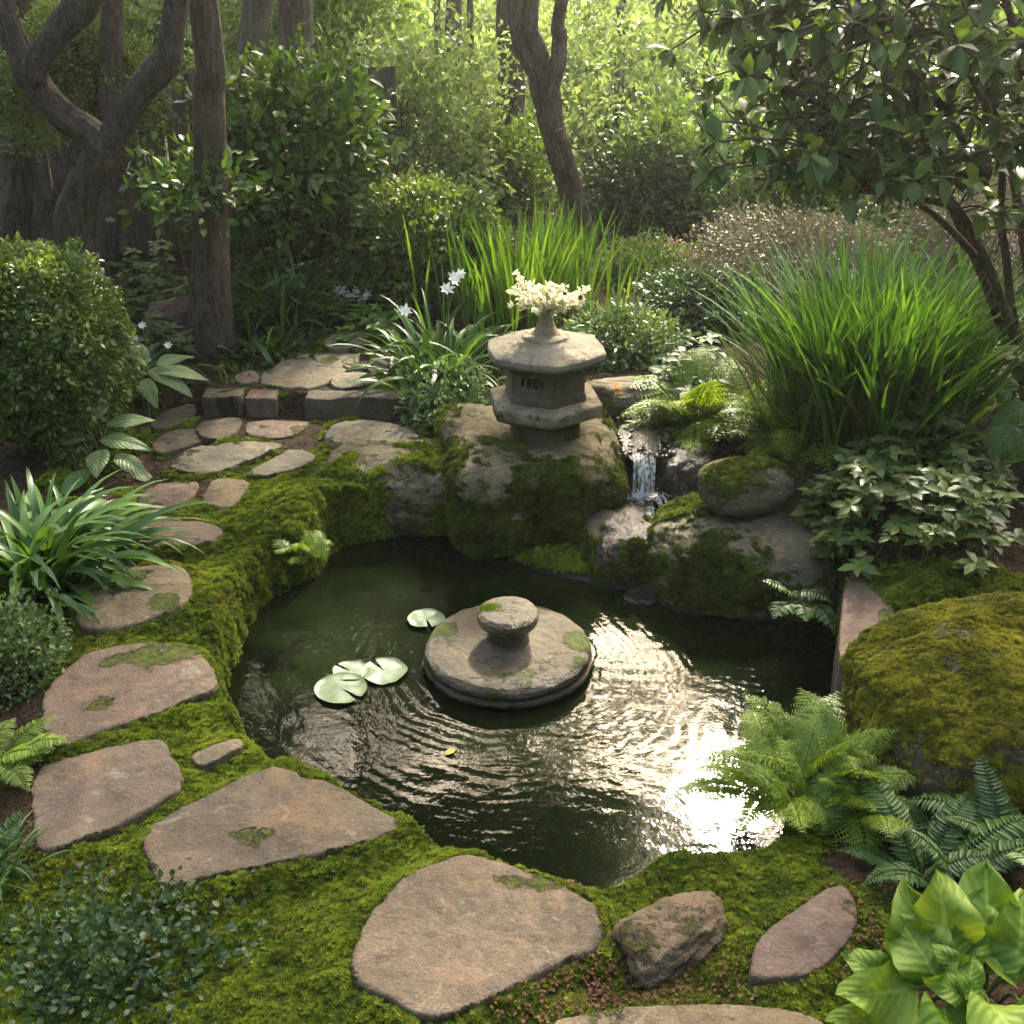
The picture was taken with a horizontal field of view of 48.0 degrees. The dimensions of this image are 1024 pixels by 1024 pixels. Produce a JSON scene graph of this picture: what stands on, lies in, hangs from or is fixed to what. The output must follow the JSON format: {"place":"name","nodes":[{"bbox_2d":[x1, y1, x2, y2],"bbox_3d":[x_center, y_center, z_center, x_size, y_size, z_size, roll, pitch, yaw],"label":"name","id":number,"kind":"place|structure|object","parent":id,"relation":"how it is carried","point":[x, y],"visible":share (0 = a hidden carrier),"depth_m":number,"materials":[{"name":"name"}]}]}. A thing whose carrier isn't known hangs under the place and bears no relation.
{"place":"outdoors","nodes":[
{"label":"outdoors","id":0,"kind":"place"},
{"bbox_2d":[0,0,1023,1023],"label":"ground","id":1,"kind":"structure","parent":0,"point":[18,462],"depth_m":3.63,"materials":[{"name":"plant"}]},
{"bbox_2d":[0,802,35,877],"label":"fern","id":2,"kind":"object","parent":1,"relation":"on","point":[5,838],"visible":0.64,"depth_m":2.25,"materials":[{"name":"green plant"}]},
{"bbox_2d":[0,0,36,271],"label":"tall tree","id":3,"kind":"object","parent":1,"relation":"on","point":[19,176],"visible":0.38,"depth_m":5.33,"materials":[{"name":"brown plant"}]},
{"bbox_2d":[0,715,70,791],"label":"fern","id":4,"kind":"object","parent":1,"relation":"on","point":[26,756],"visible":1,"depth_m":2.45,"materials":[{"name":"green plant"}]},
{"bbox_2d":[0,810,76,916],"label":"grass tuft","id":5,"kind":"object","parent":1,"relation":"on","point":[17,835],"visible":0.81,"depth_m":2.21,"materials":[{"name":"green plant"}]},
{"bbox_2d":[0,580,90,711],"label":"grey green shrub","id":6,"kind":"object","parent":1,"relation":"on","point":[11,639],"visible":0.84,"depth_m":2.75,"materials":[{"name":"green plant"}]},
{"bbox_2d":[0,231,151,467],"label":"clipped bush","id":7,"kind":"object","parent":1,"relation":"on","point":[60,381],"visible":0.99,"depth_m":3.76,"materials":[{"name":"green plant"}]},
{"bbox_2d":[0,0,188,167],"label":"background foliage","id":8,"kind":"object","parent":1,"relation":"on","point":[78,74],"visible":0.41,"depth_m":4.97,"materials":[{"name":"green plant"}]},
{"bbox_2d":[0,0,190,387],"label":"twisted tree","id":9,"kind":"object","parent":1,"relation":"on","point":[91,175],"visible":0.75,"depth_m":4.04,"materials":[{"name":"brown plant"}]},
{"bbox_2d":[46,389,155,495],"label":"hosta","id":10,"kind":"object","parent":1,"relation":"on","point":[97,461],"visible":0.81,"depth_m":3.84,"materials":[{"name":"green plant"}]},
{"bbox_2d":[30,740,183,853],"bbox_3d":[-0.843,0.608,2.410,0.307,0.098,0.297,-13,29,-24],"label":"stepping stone","id":11,"kind":"object","parent":1,"relation":"on","point":[100,795],"visible":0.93,"depth_m":2.37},
{"bbox_2d":[0,467,219,671],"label":"strap leaved plant","id":12,"kind":"object","parent":1,"relation":"on","point":[62,546],"visible":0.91,"depth_m":3.14,"materials":[{"name":"green plant"}]},
{"bbox_2d":[95,0,124,286],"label":"tall tree","id":13,"kind":"object","parent":1,"relation":"on","point":[111,53],"visible":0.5,"depth_m":4.89,"materials":[{"name":"brown plant"}]},
{"bbox_2d":[41,643,219,748],"bbox_3d":[-0.924,0.433,2.730,0.410,0.090,0.344,-17,31,-30],"label":"stepping stone","id":14,"kind":"object","parent":1,"relation":"on","point":[90,695],"visible":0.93,"depth_m":2.69,"materials":[{"name":"stone"}]},
{"bbox_2d":[74,564,192,636],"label":"stepping stone","id":15,"kind":"object","parent":1,"relation":"on","point":[129,606],"visible":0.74,"depth_m":3.02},
{"bbox_2d":[0,860,271,1023],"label":"creeping shrub","id":16,"kind":"object","parent":1,"relation":"on","point":[117,926],"visible":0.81,"depth_m":1.99,"materials":[{"name":"green plant"}]},
{"bbox_2d":[106,239,189,336],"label":"shade plant","id":17,"kind":"object","parent":1,"relation":"on","point":[151,279],"visible":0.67,"depth_m":5.11,"materials":[{"name":"green plant"}]},
{"bbox_2d":[143,296,188,353],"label":"boulder","id":18,"kind":"object","parent":1,"relation":"on","point":[176,309],"visible":0.27,"depth_m":4.75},
{"bbox_2d":[135,310,197,381],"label":"shade plant","id":19,"kind":"object","parent":1,"relation":"on","point":[164,333],"visible":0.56,"depth_m":4.56,"materials":[{"name":"green plant"}]},
{"bbox_2d":[137,481,198,512],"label":"stepping stone","id":20,"kind":"object","parent":1,"relation":"on","point":[180,492],"visible":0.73,"depth_m":3.68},
{"bbox_2d":[129,339,210,423],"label":"hosta","id":21,"kind":"object","parent":1,"relation":"on","point":[167,374],"visible":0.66,"depth_m":4.25,"materials":[{"name":"green plant"}]},
{"bbox_2d":[149,404,197,433],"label":"stepping stone","id":22,"kind":"object","parent":1,"relation":"on","point":[172,417],"visible":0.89,"depth_m":4.31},
{"bbox_2d":[152,429,202,457],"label":"stepping stone","id":23,"kind":"object","parent":1,"relation":"on","point":[170,443],"visible":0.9,"depth_m":4.08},
{"bbox_2d":[135,520,222,548],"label":"stepping stone","id":24,"kind":"object","parent":1,"relation":"on","point":[210,531],"visible":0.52,"depth_m":3.44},
{"bbox_2d":[105,131,278,303],"bbox_3d":[-1.238,-1.054,4.610,0.658,0.922,0.632,17,31,30],"label":"leafy sapling","id":25,"kind":"object","parent":1,"relation":"on","point":[184,163],"visible":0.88,"depth_m":4.43,"materials":[{"name":"green plant"}]},
{"bbox_2d":[0,57,398,253],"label":"wooden fence","id":26,"kind":"object","parent":1,"relation":"on","point":[139,231],"visible":0.09,"depth_m":5.98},
{"bbox_2d":[186,0,235,359],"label":"tall tree","id":27,"kind":"object","parent":1,"relation":"on","point":[210,316],"visible":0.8,"depth_m":4.48,"materials":[{"name":"brown plant"}]},
{"bbox_2d":[191,739,244,770],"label":"stepping stone","id":28,"kind":"object","parent":1,"relation":"on","point":[211,757],"visible":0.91,"depth_m":2.51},
{"bbox_2d":[195,417,241,445],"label":"stepping stone","id":29,"kind":"object","parent":1,"relation":"on","point":[208,432],"visible":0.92,"depth_m":4.15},
{"bbox_2d":[123,0,323,149],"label":"background shrub","id":30,"kind":"object","parent":1,"relation":"on","point":[229,35],"visible":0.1,"depth_m":6.77,"materials":[{"name":"green plant"}]},
{"bbox_2d":[201,387,245,417],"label":"step block","id":31,"kind":"structure","parent":1,"relation":"on","point":[219,402],"depth_m":4.33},
{"bbox_2d":[169,441,281,474],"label":"stepping stone","id":32,"kind":"object","parent":1,"relation":"on","point":[232,456],"visible":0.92,"depth_m":3.93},
{"bbox_2d":[202,478,249,509],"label":"stepping stone","id":33,"kind":"object","parent":1,"relation":"on","point":[223,494],"visible":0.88,"depth_m":3.68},
{"bbox_2d":[234,0,272,245],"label":"tall tree","id":34,"kind":"object","parent":1,"relation":"on","point":[254,22],"visible":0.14,"depth_m":5.76,"materials":[{"name":"brown plant"}]},
{"bbox_2d":[244,389,278,416],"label":"step block","id":35,"kind":"structure","parent":1,"relation":"on","point":[262,403],"depth_m":4.32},
{"bbox_2d":[137,236,388,350],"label":"leafy plant","id":36,"kind":"object","parent":1,"relation":"on","point":[276,303],"visible":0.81,"depth_m":5.00,"materials":[{"name":"green plant"}]},
{"bbox_2d":[142,767,397,888],"bbox_3d":[-0.493,0.636,2.328,0.491,0.089,0.300,-9,27,-18],"label":"stepping stone","id":37,"kind":"object","parent":1,"relation":"on","point":[266,818],"visible":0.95,"depth_m":2.27,"materials":[{"name":"stone"}]},
{"bbox_2d":[193,309,356,381],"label":"dark leaf clump","id":38,"kind":"object","parent":1,"relation":"on","point":[250,353],"visible":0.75,"depth_m":4.73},
{"bbox_2d":[245,420,308,439],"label":"stepping stone","id":39,"kind":"object","parent":1,"relation":"on","point":[275,430],"visible":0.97,"depth_m":4.16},
{"bbox_2d":[246,450,316,480],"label":"stepping stone","id":40,"kind":"object","parent":1,"relation":"on","point":[289,460],"visible":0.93,"depth_m":3.87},
{"bbox_2d":[165,15,408,283],"bbox_3d":[-1.005,-1.625,5.308,1.193,1.255,1.199,0,26,0],"label":"glossy shrub","id":41,"kind":"object","parent":1,"relation":"on","point":[276,104],"visible":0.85,"depth_m":5.08,"materials":[{"name":"green plant"}]},
{"bbox_2d":[231,239,358,330],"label":"shade plant","id":42,"kind":"object","parent":1,"relation":"on","point":[295,292],"visible":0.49,"depth_m":5.09,"materials":[{"name":"green plant"}]},
{"bbox_2d":[277,0,317,233],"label":"tall tree","id":43,"kind":"object","parent":1,"relation":"on","point":[291,14],"visible":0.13,"depth_m":5.92,"materials":[{"name":"brown plant"}]},
{"bbox_2d":[272,530,332,564],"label":"fern","id":44,"kind":"object","parent":1,"relation":"on","point":[309,541],"visible":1,"depth_m":3.27,"materials":[{"name":"green plant"}]},
{"bbox_2d":[260,352,360,392],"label":"stepping stone","id":45,"kind":"object","parent":1,"relation":"on","point":[311,372],"visible":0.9,"depth_m":4.53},
{"bbox_2d":[232,0,443,93],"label":"background shrub","id":46,"kind":"object","parent":1,"relation":"on","point":[335,10],"visible":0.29,"depth_m":7.34,"materials":[{"name":"green plant"}]},
{"bbox_2d":[305,389,409,419],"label":"step block","id":47,"kind":"structure","parent":1,"relation":"on","point":[327,405],"depth_m":4.30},
{"bbox_2d":[331,301,402,348],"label":"shade plant","id":48,"kind":"object","parent":1,"relation":"on","point":[360,311],"visible":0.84,"depth_m":4.91,"materials":[{"name":"green plant"}]},
{"bbox_2d":[324,420,421,449],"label":"stepping stone","id":49,"kind":"object","parent":1,"relation":"on","point":[336,435],"visible":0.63,"depth_m":4.12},
{"bbox_2d":[315,438,448,536],"bbox_3d":[-0.402,-0.076,3.944,0.570,0.328,0.426,0,26,0],"label":"boulder","id":50,"kind":"object","parent":1,"relation":"on","point":[412,501],"visible":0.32,"depth_m":3.78,"materials":[{"name":"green stone"}]},
{"bbox_2d":[329,2,527,207],"bbox_3d":[-0.581,-2.252,6.591,1.575,1.244,1.536,0,26,0],"label":"background shrub","id":51,"kind":"object","parent":1,"relation":"on","point":[426,100],"visible":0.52,"depth_m":6.40,"materials":[{"name":"green plant"}]},
{"bbox_2d":[327,166,532,312],"bbox_3d":[-0.381,-1.279,5.338,0.969,0.619,0.932,0,26,0],"label":"mounded shrub","id":52,"kind":"object","parent":1,"relation":"on","point":[379,248],"visible":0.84,"depth_m":5.11,"materials":[{"name":"green plant"}]},
{"bbox_2d":[328,268,533,408],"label":"white lily","id":53,"kind":"object","parent":1,"relation":"on","point":[434,345],"visible":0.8,"depth_m":4.51,"materials":[{"name":"green plant"}]},
{"bbox_2d":[387,354,491,431],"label":"fine leaved shrub","id":54,"kind":"object","parent":1,"relation":"on","point":[419,394],"visible":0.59,"depth_m":4.25,"materials":[{"name":"green plant"}]},
{"bbox_2d":[350,854,602,1023],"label":"stepping stone","id":55,"kind":"object","parent":1,"relation":"on","point":[441,942],"visible":0.96,"depth_m":2.02,"materials":[{"name":"stone"}]},
{"bbox_2d":[384,0,585,110],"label":"background shrub","id":56,"kind":"object","parent":1,"relation":"on","point":[481,13],"visible":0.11,"depth_m":9.77,"materials":[{"name":"green plant"}]},
{"bbox_2d":[0,587,999,1023],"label":"ground moss","id":57,"kind":"object","parent":1,"relation":"on","point":[322,935],"visible":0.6,"depth_m":2.13,"materials":[{"name":"green plant"}]},
{"bbox_2d":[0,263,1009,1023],"bbox_3d":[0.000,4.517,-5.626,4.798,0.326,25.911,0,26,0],"label":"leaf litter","id":58,"kind":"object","parent":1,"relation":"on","point":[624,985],"visible":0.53,"depth_m":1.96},
{"bbox_2d":[414,97,596,225],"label":"background shrub","id":59,"kind":"object","parent":1,"relation":"on","point":[525,175],"visible":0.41,"depth_m":6.82,"materials":[{"name":"green plant"}]},
{"bbox_2d":[492,0,524,180],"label":"tall tree","id":60,"kind":"object","parent":1,"relation":"on","point":[502,14],"visible":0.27,"depth_m":7.07,"materials":[{"name":"brown plant"}]},
{"bbox_2d":[0,323,1023,669],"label":"ground moss","id":61,"kind":"object","parent":1,"relation":"on","point":[300,503],"visible":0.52,"depth_m":3.52,"materials":[{"name":"green plant"}]},
{"bbox_2d":[394,179,652,333],"bbox_3d":[0.048,-1.124,5.075,1.129,0.522,1.085,-5,26,-11],"label":"tall iris","id":62,"kind":"object","parent":1,"relation":"on","point":[539,261],"visible":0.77,"depth_m":4.97,"materials":[{"name":"green plant"}]},
{"bbox_2d":[367,0,723,258],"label":"forked tree","id":63,"kind":"object","parent":1,"relation":"on","point":[543,69],"visible":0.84,"depth_m":5.99,"materials":[{"name":"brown plant"}]},
{"bbox_2d":[477,0,720,163],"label":"background shrub","id":64,"kind":"object","parent":1,"relation":"on","point":[577,70],"visible":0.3,"depth_m":8.13,"materials":[{"name":"green plant"}]},
{"bbox_2d":[557,288,700,373],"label":"fine leaved shrub","id":65,"kind":"object","parent":1,"relation":"on","point":[636,337],"visible":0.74,"depth_m":4.57,"materials":[{"name":"green plant"}]},
{"bbox_2d":[556,100,720,239],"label":"background shrub","id":66,"kind":"object","parent":1,"relation":"on","point":[609,185],"visible":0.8,"depth_m":6.46,"materials":[{"name":"green plant"}]},
{"bbox_2d":[621,428,673,507],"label":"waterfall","id":67,"kind":"object","parent":1,"relation":"on","point":[632,483],"visible":0.16,"depth_m":3.88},
{"bbox_2d":[617,427,675,459],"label":"pebbles","id":68,"kind":"object","parent":67,"relation":"on","point":[666,435],"visible":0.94,"depth_m":3.81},
{"bbox_2d":[580,227,724,291],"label":"flowering shrub","id":69,"kind":"object","parent":1,"relation":"on","point":[661,256],"visible":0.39,"depth_m":5.64,"materials":[{"name":"green plant"}]},
{"bbox_2d":[597,376,709,418],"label":"boulder","id":70,"kind":"object","parent":1,"relation":"on","point":[623,401],"visible":0.2,"depth_m":4.13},
{"bbox_2d":[612,891,727,989],"bbox_3d":[0.287,0.765,2.055,0.225,0.118,0.142,-15,30,-28],"label":"boulder","id":71,"kind":"object","parent":1,"relation":"on","point":[668,940],"visible":0.88,"depth_m":2.01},
{"bbox_2d":[654,442,713,504],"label":"boulder","id":72,"kind":"object","parent":1,"relation":"on","point":[676,475],"visible":0.47,"depth_m":3.75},
{"bbox_2d":[555,1004,822,1023],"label":"stepping stone","id":73,"kind":"object","parent":1,"relation":"on","point":[708,1014],"visible":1,"depth_m":1.87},
{"bbox_2d":[647,333,738,399],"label":"pale leafy plant","id":74,"kind":"object","parent":1,"relation":"on","point":[665,368],"visible":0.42,"depth_m":4.22,"materials":[{"name":"green plant"}]},
{"bbox_2d":[617,345,783,454],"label":"fern","id":75,"kind":"object","parent":1,"relation":"on","point":[679,416],"visible":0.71,"depth_m":4.00,"materials":[{"name":"green plant"}]},
{"bbox_2d":[630,260,774,346],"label":"dark shrub","id":76,"kind":"object","parent":1,"relation":"on","point":[672,291],"visible":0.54,"depth_m":4.96,"materials":[{"name":"green plant"}]},
{"bbox_2d":[616,39,841,240],"bbox_3d":[1.395,-2.076,6.754,1.794,1.340,1.769,0,26,0],"label":"background shrub","id":77,"kind":"object","parent":1,"relation":"on","point":[689,132],"visible":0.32,"depth_m":6.51,"materials":[{"name":"green plant"}]},
{"bbox_2d":[644,492,837,624],"bbox_3d":[0.712,0.169,3.516,0.652,0.379,0.528,0,26,0],"label":"boulder","id":78,"kind":"object","parent":1,"relation":"on","point":[701,557],"visible":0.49,"depth_m":3.33,"materials":[{"name":"green stone"}]},
{"bbox_2d":[697,454,797,516],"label":"boulder","id":79,"kind":"object","parent":78,"relation":"on","point":[741,486],"visible":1,"depth_m":3.39,"materials":[{"name":"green stone"}]},
{"bbox_2d":[675,375,838,474],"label":"fern","id":80,"kind":"object","parent":1,"relation":"on","point":[779,439],"visible":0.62,"depth_m":3.76,"materials":[{"name":"green plant"}]},
{"bbox_2d":[674,688,927,853],"bbox_3d":[0.643,0.512,2.438,0.483,0.209,0.498,11,28,22],"label":"fern","id":81,"kind":"object","parent":1,"relation":"on","point":[808,768],"visible":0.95,"depth_m":2.38,"materials":[{"name":"green plant"}]},
{"bbox_2d":[748,885,856,986],"bbox_3d":[0.521,0.771,2.028,0.297,0.095,0.114,-20,32,-34],"label":"stepping stone","id":82,"kind":"object","parent":1,"relation":"on","point":[805,940],"visible":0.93,"depth_m":2.00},
{"bbox_2d":[666,198,961,311],"bbox_3d":[1.377,-1.178,5.301,1.362,0.464,1.252,0,26,0],"label":"twiggy hedge","id":83,"kind":"object","parent":1,"relation":"on","point":[739,256],"visible":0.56,"depth_m":5.19,"materials":[{"name":"brown plant"}]},
{"bbox_2d":[645,0,1023,400],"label":"leaved shrub","id":84,"kind":"object","parent":1,"relation":"on","point":[844,140],"visible":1,"depth_m":2.80,"materials":[{"name":"green plant"}]},
{"bbox_2d":[676,209,1023,474],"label":"grass clump","id":85,"kind":"object","parent":1,"relation":"on","point":[877,354],"visible":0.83,"depth_m":3.57,"materials":[{"name":"green plant"}]},
{"bbox_2d":[829,572,893,714],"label":"edging stone","id":86,"kind":"object","parent":1,"relation":"on","point":[863,606],"visible":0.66,"depth_m":2.97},
{"bbox_2d":[763,579,839,631],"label":"fern","id":87,"kind":"object","parent":86,"relation":"attached to","point":[797,605],"visible":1,"depth_m":3.10,"materials":[{"name":"green plant"}]},
{"bbox_2d":[715,55,1018,251],"bbox_3d":[2.004,-1.909,6.353,1.724,1.199,1.699,0,26,0],"label":"background shrub","id":88,"kind":"object","parent":1,"relation":"on","point":[863,203],"visible":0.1,"depth_m":6.17,"materials":[{"name":"green plant"}]},
{"bbox_2d":[787,400,1023,579],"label":"leafy ground cover","id":89,"kind":"object","parent":1,"relation":"on","point":[864,480],"visible":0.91,"depth_m":3.23,"materials":[{"name":"green plant"}]},
{"bbox_2d":[825,859,1023,1023],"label":"bright leafy plant","id":90,"kind":"object","parent":1,"relation":"on","point":[948,939],"visible":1,"depth_m":1.86,"materials":[{"name":"green plant"}]},
{"bbox_2d":[837,591,1023,825],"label":"boulder","id":91,"kind":"object","parent":1,"relation":"on","point":[940,684],"visible":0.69,"depth_m":2.45,"materials":[{"name":"green plant"}]},
{"bbox_2d":[837,766,1023,887],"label":"fern","id":92,"kind":"object","parent":1,"relation":"on","point":[946,848],"visible":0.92,"depth_m":2.22,"materials":[{"name":"green plant"}]},
{"bbox_2d":[888,175,1023,313],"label":"twiggy hedge","id":93,"kind":"object","parent":1,"relation":"on","point":[995,249],"visible":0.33,"depth_m":5.10,"materials":[{"name":"brown plant"}]},
{"bbox_2d":[903,754,1023,874],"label":"fern","id":94,"kind":"object","parent":1,"relation":"on","point":[988,803],"visible":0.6,"depth_m":2.26,"materials":[{"name":"green plant"}]},
{"bbox_2d":[950,395,1023,479],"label":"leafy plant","id":95,"kind":"object","parent":1,"relation":"on","point":[1017,468],"visible":0.06,"depth_m":3.55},
{"bbox_2d":[974,345,1023,465],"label":"broad leaved plant","id":96,"kind":"object","parent":1,"relation":"on","point":[1005,437],"visible":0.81,"depth_m":3.35,"materials":[{"name":"green plant"}]},
{"bbox_2d":[226,534,835,889],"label":"pond water","id":97,"kind":"structure","parent":0,"point":[588,776],"depth_m":2.94,"materials":[{"name":"liquid"}]},
{"bbox_2d":[314,672,366,702],"bbox_3d":[-0.451,0.463,3.021,0.140,0.009,0.138,0,26,0],"label":"lily pad","id":98,"kind":"object","parent":97,"relation":"on","point":[329,688],"visible":1,"depth_m":3.03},
{"bbox_2d":[361,657,407,684],"bbox_3d":[-0.343,0.428,3.098,0.125,0.010,0.124,0,26,0],"label":"lily pad","id":99,"kind":"object","parent":97,"relation":"on","point":[394,669],"visible":1,"depth_m":3.10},
{"bbox_2d":[424,596,592,708],"bbox_3d":[-0.011,0.449,3.158,0.459,0.429,0.458,0,26,0],"label":"stone fountain","id":100,"kind":"object","parent":97,"relation":"in","point":[508,652],"visible":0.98,"depth_m":3.03,"materials":[{"name":"grey stone"}]},
{"bbox_2d":[433,401,628,560],"bbox_3d":[0.063,-0.049,3.950,0.639,0.548,0.714,-3,26,-6],"label":"boulder","id":101,"kind":"object","parent":97,"relation":"in","point":[507,494],"visible":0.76,"depth_m":3.63,"materials":[{"name":"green stone"}]},
{"bbox_2d":[487,310,605,443],"bbox_3d":[0.109,-0.449,3.725,0.377,0.428,0.401,0,26,0],"label":"stone lantern","id":102,"kind":"object","parent":101,"relation":"on","point":[545,394],"visible":0.99,"depth_m":3.63,"materials":[{"name":"stone"}]},
{"bbox_2d":[506,269,590,318],"bbox_3d":[0.115,-0.679,3.621,0.275,0.142,0.222,0,26,0],"label":"flower spray","id":103,"kind":"object","parent":102,"relation":"on","point":[547,297],"visible":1,"depth_m":3.59,"materials":[{"name":"beige plant"}]},
{"bbox_2d":[508,542,596,583],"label":"boulder","id":104,"kind":"object","parent":97,"relation":"in","point":[564,560],"visible":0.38,"depth_m":3.60,"materials":[{"name":"green plant"}]},
{"bbox_2d":[576,504,652,589],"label":"boulder","id":105,"kind":"object","parent":97,"relation":"in","point":[614,545],"visible":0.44,"depth_m":3.51,"materials":[{"name":"grey stone"}]},
{"bbox_2d":[619,430,670,503],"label":"waterfall","id":106,"kind":"structure","parent":97,"relation":"on","point":[650,441],"depth_m":3.80,"materials":[{"name":"grey liquid"}]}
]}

